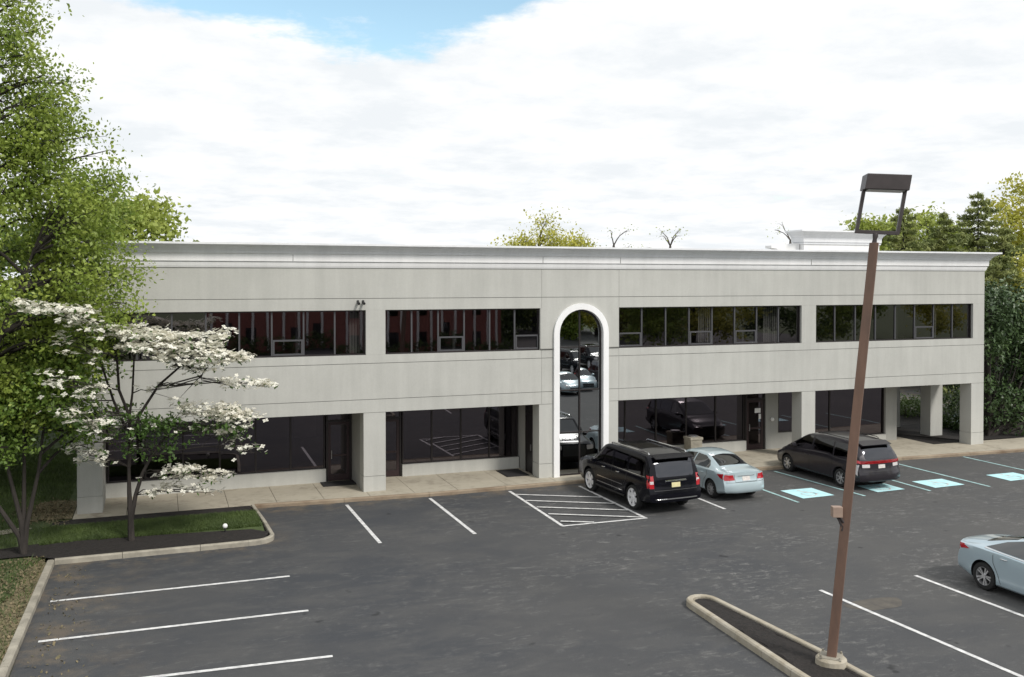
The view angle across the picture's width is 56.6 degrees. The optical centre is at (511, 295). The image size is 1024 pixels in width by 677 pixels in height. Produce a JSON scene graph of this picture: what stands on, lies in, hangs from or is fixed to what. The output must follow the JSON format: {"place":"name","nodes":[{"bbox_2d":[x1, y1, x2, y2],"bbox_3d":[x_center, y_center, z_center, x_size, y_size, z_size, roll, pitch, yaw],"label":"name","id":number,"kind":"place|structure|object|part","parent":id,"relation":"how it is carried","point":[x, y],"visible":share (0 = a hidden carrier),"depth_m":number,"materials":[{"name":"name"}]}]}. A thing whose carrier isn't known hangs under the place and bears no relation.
{"place":"outdoors","nodes":[
{"label":"outdoors","id":0,"kind":"place"},
{"bbox_2d":[0,528,29,534],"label":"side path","id":1,"kind":"structure","parent":0,"point":[10,530],"depth_m":27.88,"materials":[{"name":"concrete"}]},
{"bbox_2d":[0,424,76,604],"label":"lawn","id":2,"kind":"structure","parent":0,"point":[73,495],"depth_m":32.71,"materials":[{"name":"green plant"}]},
{"bbox_2d":[0,177,34,444],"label":"broadleaf tree","id":3,"kind":"object","parent":2,"relation":"on","point":[4,222],"visible":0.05,"depth_m":36.09,"materials":[{"name":"green plant"}]},
{"bbox_2d":[0,560,45,663],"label":"dry leaf strip","id":4,"kind":"object","parent":2,"relation":"on","point":[21,592],"visible":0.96,"depth_m":21.69,"materials":[{"name":"brown plant"}]},
{"bbox_2d":[0,203,78,401],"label":"broadleaf tree","id":5,"kind":"object","parent":2,"relation":"on","point":[5,269],"visible":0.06,"depth_m":44.68,"materials":[{"name":"green plant"}]},
{"bbox_2d":[26,500,76,520],"bbox_3d":[-14.960,6.891,30.568,1.680,0.028,2.900,0,1,-20],"label":"bare earth patch","id":6,"kind":"object","parent":2,"relation":"on","point":[60,503],"visible":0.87,"depth_m":30.75,"materials":[{"name":"soil"}]},
{"bbox_2d":[0,0,165,442],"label":"broadleaf tree","id":7,"kind":"object","parent":2,"relation":"on","point":[75,201],"visible":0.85,"depth_m":25.48,"materials":[{"name":"green plant"}]},
{"bbox_2d":[0,445,263,664],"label":"grass","id":8,"kind":"structure","parent":2,"relation":"on","point":[185,523],"depth_m":28.77,"materials":[{"name":"green plant"}]},
{"bbox_2d":[51,506,251,526],"bbox_3d":[-11.211,6.896,29.716,5.920,0.043,0.900,0,1,-20],"label":"mulch back bed","id":9,"kind":"object","parent":8,"relation":"on","point":[148,516],"visible":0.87,"depth_m":29.81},
{"bbox_2d":[3,299,76,676],"bbox_3d":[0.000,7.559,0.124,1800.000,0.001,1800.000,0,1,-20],"label":"ground","id":10,"kind":"structure","parent":0,"point":[45,559],"depth_m":25.73,"materials":[{"name":"green plant"}]},
{"bbox_2d":[0,560,53,676],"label":"lot kerb","id":11,"kind":"structure","parent":10,"relation":"on","point":[10,656],"depth_m":20.40,"materials":[{"name":"concrete"}]},
{"bbox_2d":[61,186,199,246],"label":"broadleaf tree","id":12,"kind":"object","parent":10,"relation":"on","point":[157,227],"visible":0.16,"depth_m":53.44,"materials":[{"name":"green plant"}]},
{"bbox_2d":[487,204,579,246],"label":"broadleaf tree","id":13,"kind":"object","parent":10,"relation":"on","point":[540,240],"visible":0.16,"depth_m":65.72,"materials":[{"name":"green plant"}]},
{"bbox_2d":[555,223,600,246],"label":"broadleaf tree","id":14,"kind":"object","parent":10,"relation":"on","point":[581,243],"visible":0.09,"depth_m":68.26,"materials":[{"name":"green plant"}]},
{"bbox_2d":[596,224,641,247],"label":"broadleaf tree","id":15,"kind":"object","parent":10,"relation":"on","point":[618,237],"visible":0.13,"depth_m":70.72,"materials":[{"name":"grey plant"}]},
{"bbox_2d":[649,226,687,247],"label":"broadleaf tree","id":16,"kind":"object","parent":10,"relation":"on","point":[672,240],"visible":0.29,"depth_m":72.65,"materials":[{"name":"grey plant"}]},
{"bbox_2d":[767,221,790,243],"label":"broadleaf tree","id":17,"kind":"object","parent":10,"relation":"on","point":[788,237],"visible":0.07,"depth_m":76.44,"materials":[{"name":"grey plant"}]},
{"bbox_2d":[1003,246,1023,301],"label":"broadleaf tree","id":18,"kind":"object","parent":10,"relation":"on","point":[1020,261],"visible":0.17,"depth_m":60.09,"materials":[{"name":"green plant"}]},
{"bbox_2d":[0,522,263,548],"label":"planter lawn","id":19,"kind":"structure","parent":0,"point":[261,528],"depth_m":27.54,"materials":[{"name":"green plant"}]},
{"bbox_2d":[0,350,54,470],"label":"multi stem tree","id":20,"kind":"object","parent":19,"relation":"on","point":[12,437],"visible":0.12,"depth_m":26.15,"materials":[{"name":"green plant"}]},
{"bbox_2d":[0,0,1023,285],"label":"sky","id":21,"kind":"structure","parent":0,"point":[408,122],"materials":[{"name":"white"}]},
{"bbox_2d":[10,452,1023,676],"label":"parking lot","id":22,"kind":"structure","parent":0,"point":[514,586],"depth_m":23.05,"materials":[{"name":"grey asphalt"}]},
{"bbox_2d":[0,495,102,676],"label":"leaf litter","id":23,"kind":"object","parent":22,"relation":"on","point":[50,511],"visible":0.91,"depth_m":23.94,"materials":[{"name":"brown plant"}]},
{"bbox_2d":[55,504,273,564],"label":"planter kerb","id":24,"kind":"structure","parent":22,"relation":"on","point":[161,551],"depth_m":26.11,"materials":[{"name":"concrete"}]},
{"bbox_2d":[0,529,268,558],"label":"mulch bed","id":25,"kind":"object","parent":24,"relation":"in","point":[81,548],"visible":0.98,"depth_m":26.57,"materials":[{"name":"brown soil"}]},
{"bbox_2d":[0,328,134,553],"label":"multi stem tree","id":26,"kind":"object","parent":25,"relation":"on","point":[22,532],"visible":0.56,"depth_m":25.54,"materials":[{"name":"green plant"}]},
{"bbox_2d":[0,297,277,540],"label":"dogwood tree","id":27,"kind":"object","parent":25,"relation":"on","point":[171,344],"visible":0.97,"depth_m":26.71,"materials":[{"name":"white plant"}]},
{"bbox_2d":[50,575,289,601],"bbox_3d":[-8.204,7.113,23.122,5.480,0.001,0.114,0,1,-20],"label":"parking line","id":28,"kind":"object","parent":22,"relation":"on","point":[169,588],"visible":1,"depth_m":23.10,"materials":[{"name":"paint"}]},
{"bbox_2d":[38,610,307,641],"bbox_3d":[-7.226,7.154,20.637,5.530,0.001,0.114,0,1,-20],"label":"parking line","id":29,"kind":"object","parent":22,"relation":"on","point":[171,626],"visible":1,"depth_m":20.56,"materials":[{"name":"paint"}]},
{"bbox_2d":[146,655,332,676],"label":"parking line","id":30,"kind":"object","parent":22,"relation":"on","point":[224,668],"visible":1,"depth_m":18.43,"materials":[{"name":"paint"}]},
{"bbox_2d":[346,505,381,542],"bbox_3d":[-4.639,7.010,29.404,0.115,0.001,4.950,0,1,-21],"label":"parking line","id":31,"kind":"object","parent":22,"relation":"on","point":[374,536],"visible":1,"depth_m":29.15,"materials":[{"name":"paint"}]},
{"bbox_2d":[429,498,476,533],"bbox_3d":[-1.957,6.994,30.370,0.114,0.001,4.900,0,1,-21],"label":"parking line","id":32,"kind":"object","parent":22,"relation":"on","point":[454,517],"visible":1,"depth_m":30.14,"materials":[{"name":"paint"}]},
{"bbox_2d":[509,486,646,525],"bbox_3d":[2.014,6.957,31.800,2.943,0.028,5.178,0,1,-20],"label":"hatched no parking marking","id":33,"kind":"object","parent":22,"relation":"on","point":[548,516],"visible":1,"depth_m":31.11,"materials":[{"name":"paint"}]},
{"bbox_2d":[255,448,1023,507],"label":"pavement kerb","id":34,"kind":"structure","parent":22,"relation":"on","point":[395,496],"depth_m":33.62,"materials":[{"name":"beige concrete"}]},
{"bbox_2d":[579,439,700,508],"bbox_3d":[4.264,5.991,32.820,2.400,1.944,5.194,0,1,-24],"label":"suv","id":35,"kind":"object","parent":22,"relation":"on","point":[637,474],"visible":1,"depth_m":30.97,"materials":[{"name":"black paint"}]},
{"bbox_3d":[3.231,5.486,32.900,0.109,0.512,1.080,0,1,-24],"label":"window","id":36,"kind":"part","parent":35,"relation":"part of","materials":[{"name":"black glass"}]},
{"bbox_3d":[3.669,5.502,31.891,0.106,0.512,0.880,0,1,-24],"label":"window","id":37,"kind":"part","parent":35,"relation":"part of","materials":[{"name":"black glass"}]},
{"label":"window","id":38,"kind":"part","parent":35,"relation":"part of","materials":[{"name":"black glass"}]},
{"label":"rear window","id":39,"kind":"part","parent":35,"relation":"part of","materials":[{"name":"grey glass"}]},
{"bbox_2d":[697,498,725,508],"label":"parking line","id":40,"kind":"object","parent":22,"relation":"on","point":[711,503],"visible":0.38,"depth_m":31.89,"materials":[{"name":"paint"}]},
{"bbox_2d":[686,447,763,497],"bbox_3d":[7.156,6.217,34.301,2.120,1.442,4.509,0,1,-21],"label":"sedan","id":41,"kind":"object","parent":22,"relation":"on","point":[720,470],"visible":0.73,"depth_m":32.68,"materials":[{"name":"blue paint"}]},
{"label":"window","id":42,"kind":"part","parent":41,"relation":"part of","materials":[{"name":"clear glass"}]},
{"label":"window","id":43,"kind":"part","parent":41,"relation":"part of","materials":[{"name":"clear glass"}]},
{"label":"rear window","id":44,"kind":"part","parent":41,"relation":"part of","materials":[{"name":"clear glass"}]},
{"bbox_2d":[686,594,873,676],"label":"island kerb","id":45,"kind":"structure","parent":22,"relation":"on","point":[775,660],"depth_m":19.71,"materials":[{"name":"beige concrete"}]},
{"bbox_2d":[695,598,861,676],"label":"island mulch","id":46,"kind":"object","parent":45,"relation":"in","point":[797,655],"visible":0.96,"depth_m":19.28,"materials":[{"name":"brown soil"}]},
{"bbox_2d":[815,173,911,668],"bbox_3d":[6.724,2.386,18.244,1.741,9.430,0.594,0,1,-2],"label":"lamp post","id":47,"kind":"object","parent":46,"relation":"on","point":[831,657],"visible":1,"depth_m":18.15,"materials":[{"name":"brown metal"}]},
{"bbox_2d":[763,489,797,501],"bbox_3d":[8.908,6.931,34.231,0.115,0.001,4.600,0,1,-19],"label":"accessible bay line","id":48,"kind":"object","parent":22,"relation":"on","point":[780,495],"visible":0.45,"depth_m":33.08,"materials":[{"name":"paint"}]},
{"bbox_2d":[781,488,832,497],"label":"accessible bay square","id":49,"kind":"structure","parent":22,"relation":"on","point":[807,492],"depth_m":33.51,"materials":[{"name":"blue paint"}]},
{"bbox_2d":[774,471,864,495],"bbox_3d":[11.287,6.916,35.165,0.114,0.001,4.714,0,1,-25],"label":"accessible bay line","id":50,"kind":"object","parent":22,"relation":"on","point":[815,482],"visible":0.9,"depth_m":35.21,"materials":[{"name":"paint"}]},
{"bbox_2d":[777,430,899,486],"bbox_3d":[12.274,6.017,36.236,2.360,1.779,5.140,0,1,-22],"label":"minivan","id":51,"kind":"object","parent":22,"relation":"on","point":[824,453],"visible":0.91,"depth_m":34.78,"materials":[{"name":"grey paint"}]},
{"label":"window","id":52,"kind":"part","parent":51,"relation":"part of","materials":[{"name":"black glass"}]},
{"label":"window","id":53,"kind":"part","parent":51,"relation":"part of","materials":[{"name":"black glass"}]},
{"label":"window","id":54,"kind":"part","parent":51,"relation":"part of","materials":[{"name":"black glass"}]},
{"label":"rear window","id":55,"kind":"part","parent":51,"relation":"part of","materials":[{"name":"grey glass"}]},
{"bbox_2d":[843,597,901,609],"bbox_3d":[8.427,7.136,22.006,1.578,0.001,0.672,0,1,-20],"label":"asphalt patch","id":56,"kind":"object","parent":22,"relation":"on","point":[880,603],"visible":1,"depth_m":22.04,"materials":[{"name":"grey asphalt"}]},
{"bbox_2d":[859,483,902,491],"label":"accessible bay square","id":57,"kind":"structure","parent":22,"relation":"on","point":[881,487],"depth_m":34.34,"materials":[{"name":"blue paint"}]},
{"bbox_2d":[892,480,930,490],"bbox_3d":[14.097,6.900,36.114,0.114,0.001,4.871,0,1,-19],"label":"accessible bay line","id":58,"kind":"object","parent":22,"relation":"on","point":[911,485],"visible":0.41,"depth_m":34.69,"materials":[{"name":"paint"}]},
{"bbox_2d":[819,590,1023,676],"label":"parking line","id":59,"kind":"object","parent":22,"relation":"on","point":[946,644],"visible":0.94,"depth_m":19.93,"materials":[{"name":"paint"}]},
{"bbox_2d":[912,479,964,487],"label":"accessible bay square","id":60,"kind":"structure","parent":22,"relation":"on","point":[935,483],"depth_m":35.01,"materials":[{"name":"blue paint"}]},
{"bbox_2d":[899,464,989,486],"bbox_3d":[16.515,6.889,36.796,0.114,0.001,4.870,0,1,-21],"label":"accessible bay line","id":61,"kind":"object","parent":22,"relation":"on","point":[944,475],"visible":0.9,"depth_m":36.47,"materials":[{"name":"paint"}]},
{"bbox_2d":[914,575,1023,616],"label":"parking line","id":62,"kind":"object","parent":22,"relation":"on","point":[1019,614],"visible":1,"depth_m":22.51,"materials":[{"name":"paint"}]},
{"bbox_2d":[958,534,1023,594],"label":"sedan","id":63,"kind":"object","parent":22,"relation":"on","point":[990,561],"visible":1,"depth_m":22.81,"materials":[{"name":"blue paint"}]},
{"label":"window","id":64,"kind":"part","parent":63,"relation":"part of","materials":[{"name":"grey glass"}]},
{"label":"rear window","id":65,"kind":"part","parent":63,"relation":"part of","materials":[{"name":"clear glass"}]},
{"bbox_2d":[966,457,1022,469],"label":"accessible bay line","id":66,"kind":"object","parent":22,"relation":"on","point":[993,463],"visible":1,"depth_m":38.97,"materials":[{"name":"paint"}]},
{"bbox_2d":[988,472,1023,480],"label":"accessible bay square","id":67,"kind":"structure","parent":22,"relation":"on","point":[1012,476],"depth_m":36.26,"materials":[{"name":"blue paint"}]},
{"bbox_2d":[72,430,1023,519],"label":"pavement","id":68,"kind":"structure","parent":0,"point":[160,503],"depth_m":33.85,"materials":[{"name":"concrete"}]},
{"bbox_2d":[320,480,356,486],"bbox_3d":[-6.257,6.801,34.508,1.300,0.031,0.750,0,1,-20],"label":"doormat","id":69,"kind":"object","parent":68,"relation":"on","point":[338,483],"visible":0.83,"depth_m":34.37,"materials":[{"name":"black rubber"}]},
{"bbox_2d":[496,469,528,476],"bbox_3d":[0.024,6.771,36.352,0.900,0.031,1.250,0,1,-20],"label":"doormat","id":70,"kind":"object","parent":68,"relation":"on","point":[512,472],"visible":1,"depth_m":36.20,"materials":[{"name":"black rubber"}]},
{"bbox_2d":[66,230,1001,513],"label":"office building","id":71,"kind":"structure","parent":68,"relation":"on","point":[532,360],"depth_m":35.74,"materials":[{"name":"grey concrete"}]},
{"bbox_2d":[106,415,325,497],"bbox_3d":[-10.341,5.470,33.608,7.410,2.760,0.380,0,1,-20],"label":"window","id":72,"kind":"structure","parent":71,"relation":"in","point":[294,445],"depth_m":33.84,"materials":[{"name":"black glass"}]},
{"bbox_2d":[101,310,364,361],"bbox_3d":[-9.120,1.299,31.753,8.480,1.566,0.100,0,1,-20],"label":"window","id":73,"kind":"structure","parent":71,"relation":"in","point":[265,334],"depth_m":32.14,"materials":[{"name":"black glass"}]},
{"bbox_2d":[325,414,351,481],"bbox_3d":[-6.390,5.437,35.019,0.940,2.740,0.156,0,1,-20],"label":"door","id":74,"kind":"structure","parent":71,"relation":"in","point":[338,427],"depth_m":35.03,"materials":[{"name":"black glass"}]},
{"bbox_2d":[386,411,400,476],"bbox_3d":[-4.690,5.426,35.668,1.060,2.740,0.120,0,1,-20],"label":"door","id":75,"kind":"structure","parent":71,"relation":"in","point":[393,419],"depth_m":35.74,"materials":[{"name":"black glass"}]},
{"bbox_2d":[401,405,518,476],"bbox_3d":[-1.979,5.420,36.671,4.680,2.760,0.320,0,1,-20],"label":"window","id":76,"kind":"structure","parent":71,"relation":"in","point":[455,440],"depth_m":36.62,"materials":[{"name":"black glass"}]},
{"bbox_2d":[385,308,538,353],"bbox_3d":[-1.749,1.254,34.481,5.860,1.566,0.100,0,1,-20],"label":"window","id":77,"kind":"structure","parent":71,"relation":"in","point":[516,329],"depth_m":34.42,"materials":[{"name":"black glass"}]},
{"bbox_2d":[525,405,532,474],"bbox_3d":[0.673,5.414,36.389,0.120,2.740,0.770,0,1,-20],"label":"side door","id":78,"kind":"structure","parent":71,"relation":"in","point":[528,408],"depth_m":36.41,"materials":[{"name":"black glass"}]},
{"bbox_2d":[560,310,600,475],"bbox_3d":[2.557,3.646,36.082,1.800,6.266,0.080,0,1,-20],"label":"arched window","id":79,"kind":"structure","parent":71,"relation":"in","point":[580,331],"depth_m":36.08,"materials":[{"name":"black glass"}]},
{"bbox_2d":[617,394,745,451],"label":"window","id":80,"kind":"structure","parent":71,"relation":"in","point":[719,419],"depth_m":40.21,"materials":[{"name":"black glass"}]},
{"bbox_2d":[619,305,799,347],"bbox_3d":[8.000,1.195,38.088,8.430,1.566,0.100,0,1,-20],"label":"window","id":81,"kind":"structure","parent":71,"relation":"in","point":[699,325],"depth_m":38.02,"materials":[{"name":"black glass"}]},
{"bbox_2d":[744,393,764,449],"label":"door","id":82,"kind":"structure","parent":71,"relation":"in","point":[754,404],"depth_m":41.41,"materials":[{"name":"black glass"}]},
{"bbox_2d":[778,392,791,431],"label":"window","id":83,"kind":"structure","parent":71,"relation":"in","point":[784,398],"depth_m":41.96,"materials":[{"name":"black glass"}]},
{"bbox_2d":[815,387,885,439],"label":"window","id":84,"kind":"structure","parent":71,"relation":"in","point":[833,408],"depth_m":43.15,"materials":[{"name":"black glass"}]},
{"bbox_2d":[816,303,970,341],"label":"window","id":85,"kind":"structure","parent":71,"relation":"in","point":[834,323],"depth_m":41.32,"materials":[{"name":"black glass"}]},
{"bbox_2d":[683,435,702,449],"bbox_3d":[7.537,6.268,39.525,0.600,0.930,0.600,0,1,-20],"label":"litter bin","id":86,"kind":"object","parent":68,"relation":"on","point":[692,441],"visible":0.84,"depth_m":39.30,"materials":[{"name":"concrete"}]},
{"bbox_2d":[897,424,1012,439],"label":"porch bed","id":87,"kind":"object","parent":68,"relation":"on","point":[914,430],"visible":0.43,"depth_m":45.68,"materials":[{"name":"brown soil"}]},
{"bbox_2d":[942,274,1023,435],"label":"evergreen magnolia","id":88,"kind":"object","parent":68,"relation":"on","point":[1003,390],"visible":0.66,"depth_m":45.23,"materials":[{"name":"green plant"}]},
{"bbox_2d":[900,384,958,408],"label":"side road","id":89,"kind":"structure","parent":0,"point":[907,390],"depth_m":63.51,"materials":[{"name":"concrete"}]},
{"bbox_2d":[900,392,1019,429],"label":"bed","id":90,"kind":"object","parent":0,"point":[908,420],"visible":0.07,"depth_m":50.75,"materials":[{"name":"plant"}]},
{"bbox_2d":[882,208,931,251],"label":"spruce tree","id":91,"kind":"object","parent":90,"relation":"on","point":[909,243],"visible":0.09,"depth_m":67.53,"materials":[{"name":"green plant"}]},
{"bbox_2d":[900,391,920,417],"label":"shrub","id":92,"kind":"object","parent":90,"relation":"on","point":[915,406],"visible":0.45,"depth_m":51.65,"materials":[{"name":"green plant"}]},
{"bbox_2d":[922,211,968,251],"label":"spruce tree","id":93,"kind":"object","parent":90,"relation":"on","point":[935,245],"visible":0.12,"depth_m":69.35,"materials":[{"name":"green plant"}]},
{"bbox_2d":[942,387,959,415],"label":"shrub","id":94,"kind":"object","parent":90,"relation":"on","point":[950,399],"visible":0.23,"depth_m":52.01,"materials":[{"name":"green plant"}]},
{"bbox_2d":[942,408,959,428],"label":"shrub","id":95,"kind":"object","parent":90,"relation":"on","point":[946,424],"visible":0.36,"depth_m":47.56,"materials":[{"name":"green plant"}]},
{"bbox_2d":[921,191,1022,284],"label":"spruce tree","id":96,"kind":"object","parent":90,"relation":"on","point":[982,241],"visible":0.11,"depth_m":71.14,"materials":[{"name":"green plant"}]},
{"bbox_2d":[943,250,1023,396],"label":"spruce tree","id":97,"kind":"object","parent":90,"relation":"on","point":[997,266],"visible":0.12,"depth_m":59.42,"materials":[{"name":"green plant"}]},
{"bbox_2d":[985,225,1023,372],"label":"spruce tree","id":98,"kind":"object","parent":90,"relation":"on","point":[1004,247],"visible":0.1,"depth_m":63.59,"materials":[{"name":"green plant"}]},
{"label":"far lawn","id":99,"kind":"structure","parent":0,"visible":0},
{"bbox_2d":[839,211,922,250],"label":"broadleaf tree","id":100,"kind":"object","parent":99,"relation":"on","point":[870,224],"visible":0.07,"depth_m":80.24,"materials":[{"name":"green plant"}]},
{"bbox_2d":[888,201,979,251],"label":"broadleaf tree","id":101,"kind":"object","parent":99,"relation":"on","point":[928,219],"visible":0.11,"depth_m":83.81,"materials":[{"name":"green plant"}]},
{"bbox_2d":[975,171,1023,258],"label":"broadleaf tree","id":102,"kind":"object","parent":99,"relation":"on","point":[1014,220],"visible":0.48,"depth_m":82.14,"materials":[{"name":"green plant"}]}
]}

